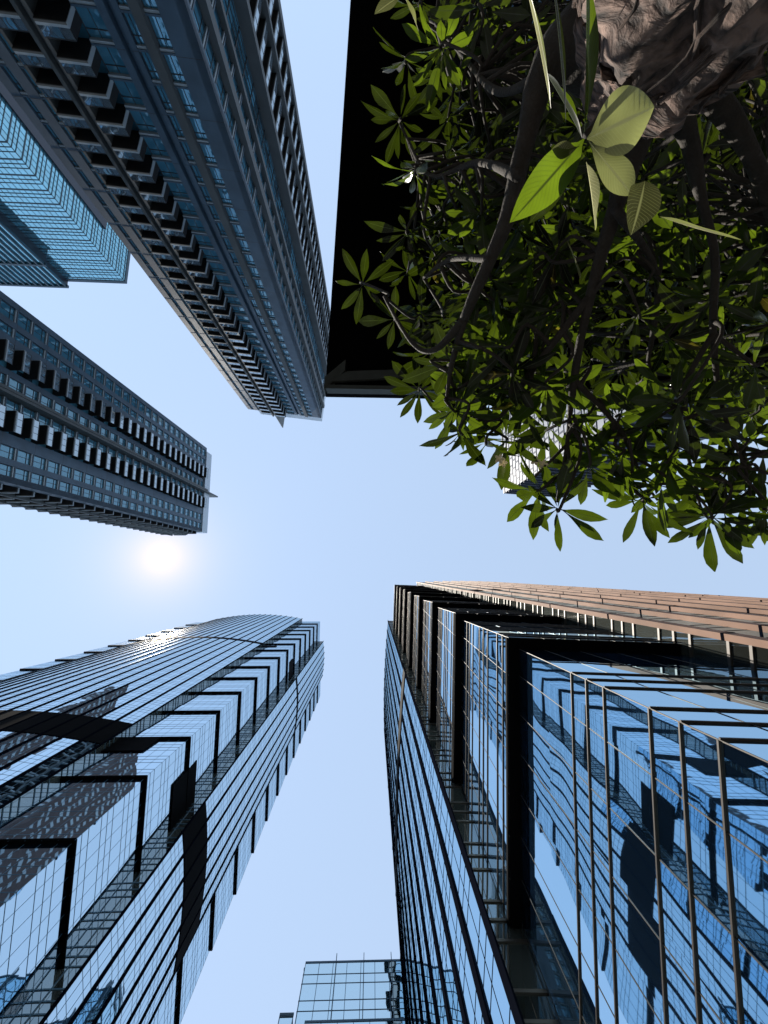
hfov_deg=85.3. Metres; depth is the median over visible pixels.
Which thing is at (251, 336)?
window
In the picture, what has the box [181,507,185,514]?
window
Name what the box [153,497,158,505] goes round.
window
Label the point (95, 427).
window
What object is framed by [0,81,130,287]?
office tower
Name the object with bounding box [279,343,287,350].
window
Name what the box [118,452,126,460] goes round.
window
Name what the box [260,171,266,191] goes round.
window
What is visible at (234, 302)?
window
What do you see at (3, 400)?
window
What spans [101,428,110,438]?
window
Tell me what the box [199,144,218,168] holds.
window
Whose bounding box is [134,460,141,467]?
window
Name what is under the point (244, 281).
window
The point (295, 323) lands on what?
window
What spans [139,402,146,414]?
window
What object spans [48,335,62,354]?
window
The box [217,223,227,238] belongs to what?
window
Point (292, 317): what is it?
window
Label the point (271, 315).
window
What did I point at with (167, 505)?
window
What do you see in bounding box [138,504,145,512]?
window
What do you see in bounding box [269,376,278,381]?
window
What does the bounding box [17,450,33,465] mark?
window
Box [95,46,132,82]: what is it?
window
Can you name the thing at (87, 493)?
window
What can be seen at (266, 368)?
window
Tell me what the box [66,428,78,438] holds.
window
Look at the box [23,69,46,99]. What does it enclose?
window
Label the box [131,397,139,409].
window
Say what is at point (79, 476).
window
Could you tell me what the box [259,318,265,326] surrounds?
window
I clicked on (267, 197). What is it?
window
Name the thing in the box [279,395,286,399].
window
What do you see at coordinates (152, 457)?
window
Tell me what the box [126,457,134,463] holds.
window
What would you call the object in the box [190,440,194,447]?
window
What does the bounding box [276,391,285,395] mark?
window
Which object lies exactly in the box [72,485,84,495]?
window
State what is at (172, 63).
window
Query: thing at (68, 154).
window
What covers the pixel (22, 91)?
window
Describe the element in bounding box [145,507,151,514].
window
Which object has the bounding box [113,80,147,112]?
window
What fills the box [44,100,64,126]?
window
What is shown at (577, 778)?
office tower
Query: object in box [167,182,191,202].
window
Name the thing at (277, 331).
window
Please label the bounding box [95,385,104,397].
window
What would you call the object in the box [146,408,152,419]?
window
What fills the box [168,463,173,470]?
window
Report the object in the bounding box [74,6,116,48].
window
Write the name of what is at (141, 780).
office tower
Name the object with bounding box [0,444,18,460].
window
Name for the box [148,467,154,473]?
window
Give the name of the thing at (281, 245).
window
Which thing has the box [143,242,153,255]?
window
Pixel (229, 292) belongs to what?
window
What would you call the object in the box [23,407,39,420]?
window
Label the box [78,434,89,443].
window
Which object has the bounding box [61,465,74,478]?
window
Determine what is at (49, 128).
window
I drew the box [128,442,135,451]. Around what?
window
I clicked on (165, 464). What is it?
window
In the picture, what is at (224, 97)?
window
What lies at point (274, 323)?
window
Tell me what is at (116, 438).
window
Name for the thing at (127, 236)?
window
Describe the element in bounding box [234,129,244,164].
window
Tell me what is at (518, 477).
office tower
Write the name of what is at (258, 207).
window
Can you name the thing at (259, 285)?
window
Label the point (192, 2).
window
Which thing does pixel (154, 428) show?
window
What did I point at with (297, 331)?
window
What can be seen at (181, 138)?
window
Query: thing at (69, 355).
window
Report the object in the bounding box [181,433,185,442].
window
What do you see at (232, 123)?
window
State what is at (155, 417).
window
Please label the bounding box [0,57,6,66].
window
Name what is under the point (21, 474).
window
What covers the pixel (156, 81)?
window
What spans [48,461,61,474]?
window
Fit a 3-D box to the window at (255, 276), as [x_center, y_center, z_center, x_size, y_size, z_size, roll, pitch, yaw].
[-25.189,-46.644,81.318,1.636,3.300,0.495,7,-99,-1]
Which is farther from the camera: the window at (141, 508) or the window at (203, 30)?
the window at (141, 508)
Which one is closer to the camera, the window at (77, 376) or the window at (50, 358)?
the window at (50, 358)
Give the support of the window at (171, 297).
in the apartment tower at (170, 132)
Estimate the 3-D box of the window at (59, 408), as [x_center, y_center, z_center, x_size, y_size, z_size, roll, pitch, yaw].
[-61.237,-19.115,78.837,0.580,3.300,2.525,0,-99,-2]
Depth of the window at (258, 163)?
67.00 m
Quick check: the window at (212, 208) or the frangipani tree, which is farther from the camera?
the window at (212, 208)
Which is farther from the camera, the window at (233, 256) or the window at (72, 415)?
the window at (72, 415)
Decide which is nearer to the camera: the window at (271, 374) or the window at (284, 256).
the window at (284, 256)
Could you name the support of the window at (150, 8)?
in the apartment tower at (170, 132)
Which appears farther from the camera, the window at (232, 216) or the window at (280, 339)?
the window at (280, 339)
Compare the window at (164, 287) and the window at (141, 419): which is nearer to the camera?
the window at (164, 287)
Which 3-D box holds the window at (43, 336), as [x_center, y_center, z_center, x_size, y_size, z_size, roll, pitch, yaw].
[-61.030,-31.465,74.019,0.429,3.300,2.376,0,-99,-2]
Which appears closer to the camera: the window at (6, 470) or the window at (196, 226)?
the window at (6, 470)
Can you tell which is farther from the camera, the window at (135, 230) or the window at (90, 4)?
the window at (135, 230)
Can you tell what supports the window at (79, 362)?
in the apartment tower at (83, 436)
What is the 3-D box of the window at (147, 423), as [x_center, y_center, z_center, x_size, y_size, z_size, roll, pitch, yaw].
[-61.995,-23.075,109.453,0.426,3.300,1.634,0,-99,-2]
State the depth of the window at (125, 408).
100.07 m
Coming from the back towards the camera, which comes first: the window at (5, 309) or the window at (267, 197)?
the window at (267, 197)
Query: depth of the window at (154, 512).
112.93 m
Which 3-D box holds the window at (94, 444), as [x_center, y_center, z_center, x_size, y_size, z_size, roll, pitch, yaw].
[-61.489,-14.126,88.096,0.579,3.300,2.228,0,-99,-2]
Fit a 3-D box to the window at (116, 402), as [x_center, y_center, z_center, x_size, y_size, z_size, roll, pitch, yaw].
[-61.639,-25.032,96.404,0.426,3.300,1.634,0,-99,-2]
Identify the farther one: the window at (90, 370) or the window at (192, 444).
the window at (192, 444)
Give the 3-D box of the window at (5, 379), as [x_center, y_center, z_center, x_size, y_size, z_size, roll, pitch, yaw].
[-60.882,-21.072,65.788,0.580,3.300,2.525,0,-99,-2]
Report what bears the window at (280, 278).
in the apartment tower at (170, 132)
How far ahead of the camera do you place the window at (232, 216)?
68.60 m
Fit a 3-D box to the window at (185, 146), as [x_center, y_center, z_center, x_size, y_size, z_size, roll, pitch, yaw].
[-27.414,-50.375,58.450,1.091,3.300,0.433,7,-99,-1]
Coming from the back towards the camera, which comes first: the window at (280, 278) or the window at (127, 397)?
the window at (127, 397)
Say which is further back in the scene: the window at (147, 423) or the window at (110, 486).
the window at (147, 423)
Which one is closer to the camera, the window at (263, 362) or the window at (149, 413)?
the window at (149, 413)
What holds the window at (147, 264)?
in the apartment tower at (170, 132)
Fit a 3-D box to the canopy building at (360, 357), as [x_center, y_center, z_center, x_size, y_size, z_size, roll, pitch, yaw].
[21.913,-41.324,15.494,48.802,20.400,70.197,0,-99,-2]
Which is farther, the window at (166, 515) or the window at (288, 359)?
the window at (166, 515)
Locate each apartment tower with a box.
[0,0,329,427]
[0,291,217,535]
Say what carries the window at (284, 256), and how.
in the apartment tower at (170, 132)
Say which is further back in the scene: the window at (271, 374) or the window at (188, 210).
the window at (271, 374)
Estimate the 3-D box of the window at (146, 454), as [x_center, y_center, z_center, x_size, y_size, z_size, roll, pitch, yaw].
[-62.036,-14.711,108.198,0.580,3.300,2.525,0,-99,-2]
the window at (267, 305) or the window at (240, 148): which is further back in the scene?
the window at (267, 305)
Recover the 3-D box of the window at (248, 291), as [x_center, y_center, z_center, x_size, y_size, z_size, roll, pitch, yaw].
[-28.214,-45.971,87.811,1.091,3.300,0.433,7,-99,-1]
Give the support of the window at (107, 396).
in the apartment tower at (83, 436)
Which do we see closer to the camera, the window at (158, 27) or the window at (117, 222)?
the window at (158, 27)
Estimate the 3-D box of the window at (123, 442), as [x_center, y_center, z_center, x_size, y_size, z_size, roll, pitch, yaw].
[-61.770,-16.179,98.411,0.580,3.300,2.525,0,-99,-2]
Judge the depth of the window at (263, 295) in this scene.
88.23 m
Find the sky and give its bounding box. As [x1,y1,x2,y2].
[0,0,767,1023]
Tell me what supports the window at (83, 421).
in the apartment tower at (83, 436)
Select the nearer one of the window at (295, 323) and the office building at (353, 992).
the office building at (353, 992)
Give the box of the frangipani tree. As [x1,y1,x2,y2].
[336,0,767,571]
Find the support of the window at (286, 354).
in the apartment tower at (170, 132)
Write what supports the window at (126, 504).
in the apartment tower at (83, 436)
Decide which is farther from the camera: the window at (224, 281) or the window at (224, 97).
the window at (224, 281)
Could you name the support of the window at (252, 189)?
in the apartment tower at (170, 132)
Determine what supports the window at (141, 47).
in the apartment tower at (170, 132)
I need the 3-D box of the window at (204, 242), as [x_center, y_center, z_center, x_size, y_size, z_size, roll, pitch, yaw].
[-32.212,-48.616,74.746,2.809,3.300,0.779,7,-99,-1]
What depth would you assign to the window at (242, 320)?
98.40 m
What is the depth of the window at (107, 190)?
65.20 m
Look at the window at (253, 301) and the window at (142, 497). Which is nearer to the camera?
the window at (253, 301)
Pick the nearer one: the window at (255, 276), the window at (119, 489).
the window at (255, 276)
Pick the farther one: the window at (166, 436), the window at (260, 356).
the window at (166, 436)
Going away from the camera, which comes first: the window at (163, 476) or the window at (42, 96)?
the window at (42, 96)
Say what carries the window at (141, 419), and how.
in the apartment tower at (83, 436)
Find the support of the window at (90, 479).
in the apartment tower at (83, 436)
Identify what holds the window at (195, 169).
in the apartment tower at (170, 132)
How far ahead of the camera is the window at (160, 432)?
116.60 m
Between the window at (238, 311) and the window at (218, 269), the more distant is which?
the window at (238, 311)
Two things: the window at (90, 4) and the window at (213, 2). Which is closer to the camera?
the window at (90, 4)
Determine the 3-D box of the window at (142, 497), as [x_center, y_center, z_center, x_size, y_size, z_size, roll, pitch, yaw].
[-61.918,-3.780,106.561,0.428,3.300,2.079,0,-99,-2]
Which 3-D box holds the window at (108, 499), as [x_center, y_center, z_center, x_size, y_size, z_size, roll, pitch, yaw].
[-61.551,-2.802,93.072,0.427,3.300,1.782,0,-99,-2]
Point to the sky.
(309, 520)
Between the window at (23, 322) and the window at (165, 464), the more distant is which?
the window at (165, 464)
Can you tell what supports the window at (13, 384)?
in the apartment tower at (83, 436)
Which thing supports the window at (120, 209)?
in the apartment tower at (170, 132)
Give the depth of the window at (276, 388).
134.53 m
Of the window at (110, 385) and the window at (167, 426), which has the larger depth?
the window at (167, 426)
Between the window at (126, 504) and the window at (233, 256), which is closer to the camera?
the window at (233, 256)
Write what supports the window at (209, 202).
in the apartment tower at (170, 132)
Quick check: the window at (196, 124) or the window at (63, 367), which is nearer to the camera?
the window at (196, 124)
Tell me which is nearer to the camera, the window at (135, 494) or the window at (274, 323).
the window at (274, 323)
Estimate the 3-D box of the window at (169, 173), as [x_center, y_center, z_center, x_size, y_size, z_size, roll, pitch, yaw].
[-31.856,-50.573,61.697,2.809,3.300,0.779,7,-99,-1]
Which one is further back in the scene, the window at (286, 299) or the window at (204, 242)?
the window at (286, 299)
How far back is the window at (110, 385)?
93.97 m
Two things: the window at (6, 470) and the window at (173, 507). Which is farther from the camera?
the window at (173, 507)
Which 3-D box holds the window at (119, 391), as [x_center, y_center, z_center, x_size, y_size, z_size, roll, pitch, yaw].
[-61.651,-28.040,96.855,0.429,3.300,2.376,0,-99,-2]
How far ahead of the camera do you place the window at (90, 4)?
43.46 m
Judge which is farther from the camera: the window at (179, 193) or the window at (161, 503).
the window at (161, 503)
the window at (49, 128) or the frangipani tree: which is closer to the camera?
the frangipani tree
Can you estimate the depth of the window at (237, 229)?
71.87 m
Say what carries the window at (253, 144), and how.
in the apartment tower at (170, 132)
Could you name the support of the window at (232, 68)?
in the apartment tower at (170, 132)
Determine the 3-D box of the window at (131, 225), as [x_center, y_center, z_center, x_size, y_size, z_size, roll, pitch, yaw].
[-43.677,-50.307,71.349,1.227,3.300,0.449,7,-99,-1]
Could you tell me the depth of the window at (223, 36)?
50.41 m
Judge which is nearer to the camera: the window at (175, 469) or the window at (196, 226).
the window at (196, 226)
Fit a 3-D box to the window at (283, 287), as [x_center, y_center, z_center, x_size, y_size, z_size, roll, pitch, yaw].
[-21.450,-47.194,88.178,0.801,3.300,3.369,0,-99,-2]
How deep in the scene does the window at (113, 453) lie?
95.31 m
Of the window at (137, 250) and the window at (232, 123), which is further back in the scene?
the window at (137, 250)
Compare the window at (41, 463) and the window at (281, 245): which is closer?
the window at (41, 463)
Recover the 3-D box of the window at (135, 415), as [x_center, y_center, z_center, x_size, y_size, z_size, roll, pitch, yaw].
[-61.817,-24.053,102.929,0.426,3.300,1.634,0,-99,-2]
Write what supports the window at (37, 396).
in the apartment tower at (83, 436)
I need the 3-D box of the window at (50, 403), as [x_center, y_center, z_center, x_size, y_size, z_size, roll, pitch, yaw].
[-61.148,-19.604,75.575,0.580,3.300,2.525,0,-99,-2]
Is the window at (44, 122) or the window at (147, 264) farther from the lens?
the window at (147, 264)
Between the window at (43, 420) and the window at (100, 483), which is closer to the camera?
the window at (43, 420)
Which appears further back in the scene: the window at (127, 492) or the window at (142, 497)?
the window at (142, 497)
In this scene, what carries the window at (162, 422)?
in the apartment tower at (83, 436)
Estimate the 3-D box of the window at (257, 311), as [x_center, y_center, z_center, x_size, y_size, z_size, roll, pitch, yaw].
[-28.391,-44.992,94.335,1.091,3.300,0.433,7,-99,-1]
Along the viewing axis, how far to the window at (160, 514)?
116.33 m
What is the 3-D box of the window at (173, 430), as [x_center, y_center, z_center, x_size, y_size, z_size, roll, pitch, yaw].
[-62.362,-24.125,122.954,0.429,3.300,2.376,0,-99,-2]
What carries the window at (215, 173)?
in the apartment tower at (170, 132)
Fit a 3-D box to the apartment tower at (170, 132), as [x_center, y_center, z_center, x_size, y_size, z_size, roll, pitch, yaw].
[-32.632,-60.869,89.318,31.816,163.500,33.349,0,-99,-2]
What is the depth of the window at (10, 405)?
68.88 m
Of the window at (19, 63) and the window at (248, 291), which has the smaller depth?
the window at (19, 63)
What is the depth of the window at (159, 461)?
115.33 m
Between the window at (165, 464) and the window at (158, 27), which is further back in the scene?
the window at (165, 464)
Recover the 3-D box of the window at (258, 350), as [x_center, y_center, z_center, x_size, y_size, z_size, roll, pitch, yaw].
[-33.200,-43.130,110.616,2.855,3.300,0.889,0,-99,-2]
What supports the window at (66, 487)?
in the apartment tower at (83, 436)
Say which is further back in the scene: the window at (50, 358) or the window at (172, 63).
the window at (50, 358)
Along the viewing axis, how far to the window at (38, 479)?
73.86 m
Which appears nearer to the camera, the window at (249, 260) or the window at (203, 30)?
the window at (203, 30)
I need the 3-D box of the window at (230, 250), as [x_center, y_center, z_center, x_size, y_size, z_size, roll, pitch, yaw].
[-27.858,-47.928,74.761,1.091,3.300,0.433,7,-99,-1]
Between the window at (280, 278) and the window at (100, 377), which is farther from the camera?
the window at (100, 377)
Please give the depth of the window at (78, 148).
58.59 m
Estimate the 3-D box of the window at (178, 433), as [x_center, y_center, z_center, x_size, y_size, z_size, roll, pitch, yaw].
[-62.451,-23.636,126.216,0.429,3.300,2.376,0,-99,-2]
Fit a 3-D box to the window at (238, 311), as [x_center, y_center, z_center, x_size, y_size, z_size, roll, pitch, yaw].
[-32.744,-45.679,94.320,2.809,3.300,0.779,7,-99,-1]
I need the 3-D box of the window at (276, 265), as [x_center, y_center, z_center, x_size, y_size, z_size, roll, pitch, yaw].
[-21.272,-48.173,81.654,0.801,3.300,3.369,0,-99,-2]
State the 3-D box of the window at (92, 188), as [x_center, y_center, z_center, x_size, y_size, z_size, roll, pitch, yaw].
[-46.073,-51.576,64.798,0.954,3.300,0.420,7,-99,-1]
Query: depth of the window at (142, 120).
55.52 m
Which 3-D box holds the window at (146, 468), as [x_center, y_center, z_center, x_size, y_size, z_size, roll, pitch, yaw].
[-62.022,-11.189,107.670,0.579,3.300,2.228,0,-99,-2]
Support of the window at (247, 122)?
in the apartment tower at (170, 132)
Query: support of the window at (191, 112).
in the apartment tower at (170, 132)
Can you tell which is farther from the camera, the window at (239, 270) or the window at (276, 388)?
the window at (276, 388)
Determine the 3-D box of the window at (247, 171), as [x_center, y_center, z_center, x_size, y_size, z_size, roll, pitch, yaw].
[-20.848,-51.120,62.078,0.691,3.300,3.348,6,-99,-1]
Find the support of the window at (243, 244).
in the apartment tower at (170, 132)
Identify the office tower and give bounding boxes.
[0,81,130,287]
[0,614,324,1023]
[384,581,767,1023]
[501,403,765,497]
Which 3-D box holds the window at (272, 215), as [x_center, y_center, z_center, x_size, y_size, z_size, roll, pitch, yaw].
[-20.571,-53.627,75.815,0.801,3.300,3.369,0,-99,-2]
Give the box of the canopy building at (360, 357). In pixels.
[324,0,767,402]
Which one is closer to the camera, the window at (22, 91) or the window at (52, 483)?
the window at (22, 91)
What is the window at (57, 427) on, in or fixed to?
in the apartment tower at (83, 436)
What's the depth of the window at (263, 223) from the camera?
72.74 m
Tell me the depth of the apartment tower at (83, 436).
85.58 m
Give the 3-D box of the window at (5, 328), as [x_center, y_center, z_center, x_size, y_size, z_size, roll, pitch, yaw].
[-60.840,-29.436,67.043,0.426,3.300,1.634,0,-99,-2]
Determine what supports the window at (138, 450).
in the apartment tower at (83, 436)
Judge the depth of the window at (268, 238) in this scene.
76.08 m
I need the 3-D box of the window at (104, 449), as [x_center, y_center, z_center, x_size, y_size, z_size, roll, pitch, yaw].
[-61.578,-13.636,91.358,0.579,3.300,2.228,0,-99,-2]
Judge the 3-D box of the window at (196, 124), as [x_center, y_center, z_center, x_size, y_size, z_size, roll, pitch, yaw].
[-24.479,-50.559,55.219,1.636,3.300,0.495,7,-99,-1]
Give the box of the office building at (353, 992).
[278,955,404,1023]
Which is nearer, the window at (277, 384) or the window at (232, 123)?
the window at (232, 123)
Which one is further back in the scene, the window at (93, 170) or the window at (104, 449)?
the window at (104, 449)
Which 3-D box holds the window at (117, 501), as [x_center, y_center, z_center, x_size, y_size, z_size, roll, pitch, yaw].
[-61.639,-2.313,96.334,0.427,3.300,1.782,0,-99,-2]
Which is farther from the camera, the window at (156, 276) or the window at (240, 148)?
the window at (156, 276)
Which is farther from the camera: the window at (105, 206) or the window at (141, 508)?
the window at (141, 508)
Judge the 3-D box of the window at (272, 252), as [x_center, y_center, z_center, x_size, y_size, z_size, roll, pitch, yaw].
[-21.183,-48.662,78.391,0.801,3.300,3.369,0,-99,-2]
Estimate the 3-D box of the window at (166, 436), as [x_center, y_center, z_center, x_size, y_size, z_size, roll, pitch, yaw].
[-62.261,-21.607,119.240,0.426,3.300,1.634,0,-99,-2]
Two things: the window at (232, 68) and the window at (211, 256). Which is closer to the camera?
the window at (232, 68)
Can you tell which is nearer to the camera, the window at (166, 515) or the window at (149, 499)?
the window at (149, 499)
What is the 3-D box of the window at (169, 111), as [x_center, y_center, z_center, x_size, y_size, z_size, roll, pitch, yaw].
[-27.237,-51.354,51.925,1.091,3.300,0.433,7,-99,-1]
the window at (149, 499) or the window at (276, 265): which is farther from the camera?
the window at (149, 499)
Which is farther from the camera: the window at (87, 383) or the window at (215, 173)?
the window at (87, 383)
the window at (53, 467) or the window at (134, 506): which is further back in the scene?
the window at (134, 506)
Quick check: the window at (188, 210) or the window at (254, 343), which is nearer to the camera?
the window at (188, 210)
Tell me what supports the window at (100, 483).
in the apartment tower at (83, 436)
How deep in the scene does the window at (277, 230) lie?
80.20 m
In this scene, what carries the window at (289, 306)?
in the apartment tower at (170, 132)
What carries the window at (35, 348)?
in the apartment tower at (83, 436)
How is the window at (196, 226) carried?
in the apartment tower at (170, 132)
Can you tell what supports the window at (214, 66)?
in the apartment tower at (170, 132)
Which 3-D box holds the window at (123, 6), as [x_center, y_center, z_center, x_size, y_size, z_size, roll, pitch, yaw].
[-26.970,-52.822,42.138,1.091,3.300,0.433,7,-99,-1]
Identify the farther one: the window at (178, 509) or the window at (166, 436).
the window at (178, 509)
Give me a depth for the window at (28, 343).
70.55 m
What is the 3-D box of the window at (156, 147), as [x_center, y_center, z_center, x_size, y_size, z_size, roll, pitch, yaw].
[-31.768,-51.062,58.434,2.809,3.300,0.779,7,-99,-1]
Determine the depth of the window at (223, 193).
65.31 m
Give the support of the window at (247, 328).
in the apartment tower at (170, 132)
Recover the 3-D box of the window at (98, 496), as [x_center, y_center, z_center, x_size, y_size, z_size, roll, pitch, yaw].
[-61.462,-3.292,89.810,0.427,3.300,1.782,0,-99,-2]
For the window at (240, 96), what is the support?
in the apartment tower at (170, 132)
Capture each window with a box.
[0,34,25,68]
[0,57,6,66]
[0,300,18,323]
[0,320,16,338]
[0,372,9,385]
[0,396,6,405]
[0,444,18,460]
[0,463,15,477]
[2,66,29,97]
[6,399,23,413]
[9,377,26,394]
[15,331,32,349]
[15,468,31,481]
[17,313,34,334]
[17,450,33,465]
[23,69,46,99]
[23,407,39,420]
[25,97,48,124]
[26,387,41,402]
[31,473,46,485]
[32,343,46,358]
[33,325,49,345]
[33,455,48,470]
[39,415,53,427]
[41,395,55,409]
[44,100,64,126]
[45,125,66,149]
[46,353,60,367]
[46,477,60,489]
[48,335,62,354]
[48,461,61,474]
[53,422,66,432]
[55,402,68,416]
[60,362,72,376]
[60,481,72,492]
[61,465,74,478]
[62,345,74,363]
[63,127,81,151]
[63,149,82,171]
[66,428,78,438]
[68,410,80,422]
[69,0,96,8]
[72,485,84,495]
[73,370,84,383]
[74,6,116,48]
[74,354,85,371]
[74,470,85,482]
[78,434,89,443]
[79,171,96,190]
[80,151,97,173]
[80,416,91,428]
[84,378,94,390]
[84,489,94,498]
[85,362,96,378]
[85,474,96,485]
[89,439,99,448]
[91,422,101,433]
[93,191,108,208]
[94,492,104,501]
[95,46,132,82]
[95,173,110,192]
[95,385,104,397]
[96,371,106,385]
[96,478,105,488]
[100,444,109,452]
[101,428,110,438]
[104,495,113,504]
[105,392,113,403]
[106,209,121,225]
[106,378,115,392]
[106,481,115,491]
[109,193,122,210]
[109,448,118,456]
[111,432,119,442]
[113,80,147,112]
[114,398,122,408]
[114,497,122,506]
[115,385,123,398]
[115,484,123,494]
[117,0,130,13]
[118,225,131,240]
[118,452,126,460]
[119,437,127,447]
[121,211,133,226]
[122,404,130,414]
[122,500,130,508]
[123,13,147,52]
[123,487,131,496]
[124,391,131,403]
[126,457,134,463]
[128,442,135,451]
[129,110,159,138]
[129,240,141,253]
[130,502,137,510]
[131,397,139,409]
[131,410,138,419]
[131,490,138,499]
[132,227,143,241]
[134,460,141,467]
[135,446,142,455]
[138,415,145,423]
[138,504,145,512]
[139,254,150,266]
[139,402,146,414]
[139,492,146,501]
[140,52,162,86]
[141,0,160,17]
[142,464,148,470]
[143,137,171,162]
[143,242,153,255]
[143,450,149,458]
[145,420,151,428]
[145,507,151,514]
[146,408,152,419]
[146,495,152,503]
[147,16,175,55]
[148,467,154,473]
[149,267,159,278]
[149,454,155,461]
[152,424,158,432]
[152,509,157,515]
[153,412,159,423]
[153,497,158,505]
[156,86,174,115]
[156,161,181,183]
[156,457,161,464]
[157,278,167,289]
[158,429,164,436]
[158,510,163,517]
[159,417,164,427]
[159,499,164,507]
[161,473,166,479]
[162,460,167,468]
[163,55,188,89]
[164,433,169,440]
[164,512,169,519]
[165,289,174,299]
[165,421,170,431]
[165,501,170,509]
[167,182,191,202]
[168,115,186,142]
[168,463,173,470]
[170,425,175,435]
[170,504,175,511]
[173,467,178,473]
[176,429,180,438]
[176,505,180,512]
[177,88,199,118]
[177,202,199,220]
[180,142,196,165]
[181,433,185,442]
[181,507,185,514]
[186,219,207,235]
[189,0,195,12]
[189,118,209,145]
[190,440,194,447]
[191,165,205,186]
[193,0,209,50]
[194,235,214,250]
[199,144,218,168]
[200,186,213,205]
[202,249,220,263]
[205,37,219,84]
[208,205,220,222]
[209,168,226,189]
[209,263,226,275]
[210,0,216,10]
[214,5,225,46]
[215,275,232,287]
[216,71,228,115]
[217,189,233,208]
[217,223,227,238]
[221,286,237,297]
[223,238,233,252]
[224,41,234,78]
[225,208,239,225]
[226,101,236,140]
[227,297,242,307]
[230,253,239,265]
[232,225,245,240]
[232,307,246,316]
[233,73,242,106]
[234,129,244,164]
[236,266,244,278]
[237,316,250,324]
[238,240,250,254]
[241,102,249,131]
[241,153,250,184]
[241,278,249,289]
[241,324,254,332]
[244,255,255,267]
[245,332,258,340]
[246,289,253,299]
[248,127,255,152]
[248,174,256,203]
[249,268,260,279]
[250,340,261,347]
[251,300,258,309]
[253,347,264,353]
[254,149,261,173]
[254,193,261,221]
[254,280,264,291]
[255,309,262,318]
[256,353,268,360]
[258,291,268,301]
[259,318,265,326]
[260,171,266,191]
[260,213,266,236]
[260,360,270,365]
[263,301,272,311]
[263,366,273,371]
[265,189,270,209]
[265,229,271,251]
[266,371,275,376]
[267,311,275,319]
[269,242,275,264]
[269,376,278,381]
[270,206,275,223]
[270,320,278,328]
[271,381,280,386]
[273,328,281,336]
[274,222,279,237]
[274,255,279,277]
[274,386,283,391]
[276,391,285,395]
[277,336,284,343]
[278,236,282,251]
[278,268,282,286]
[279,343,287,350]
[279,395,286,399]
[281,281,285,298]
[282,248,285,262]
[282,350,289,356]
[284,291,288,308]
[285,357,292,363]
[288,301,291,316]
[290,311,294,324]
[293,318,296,333]
[296,328,299,339]

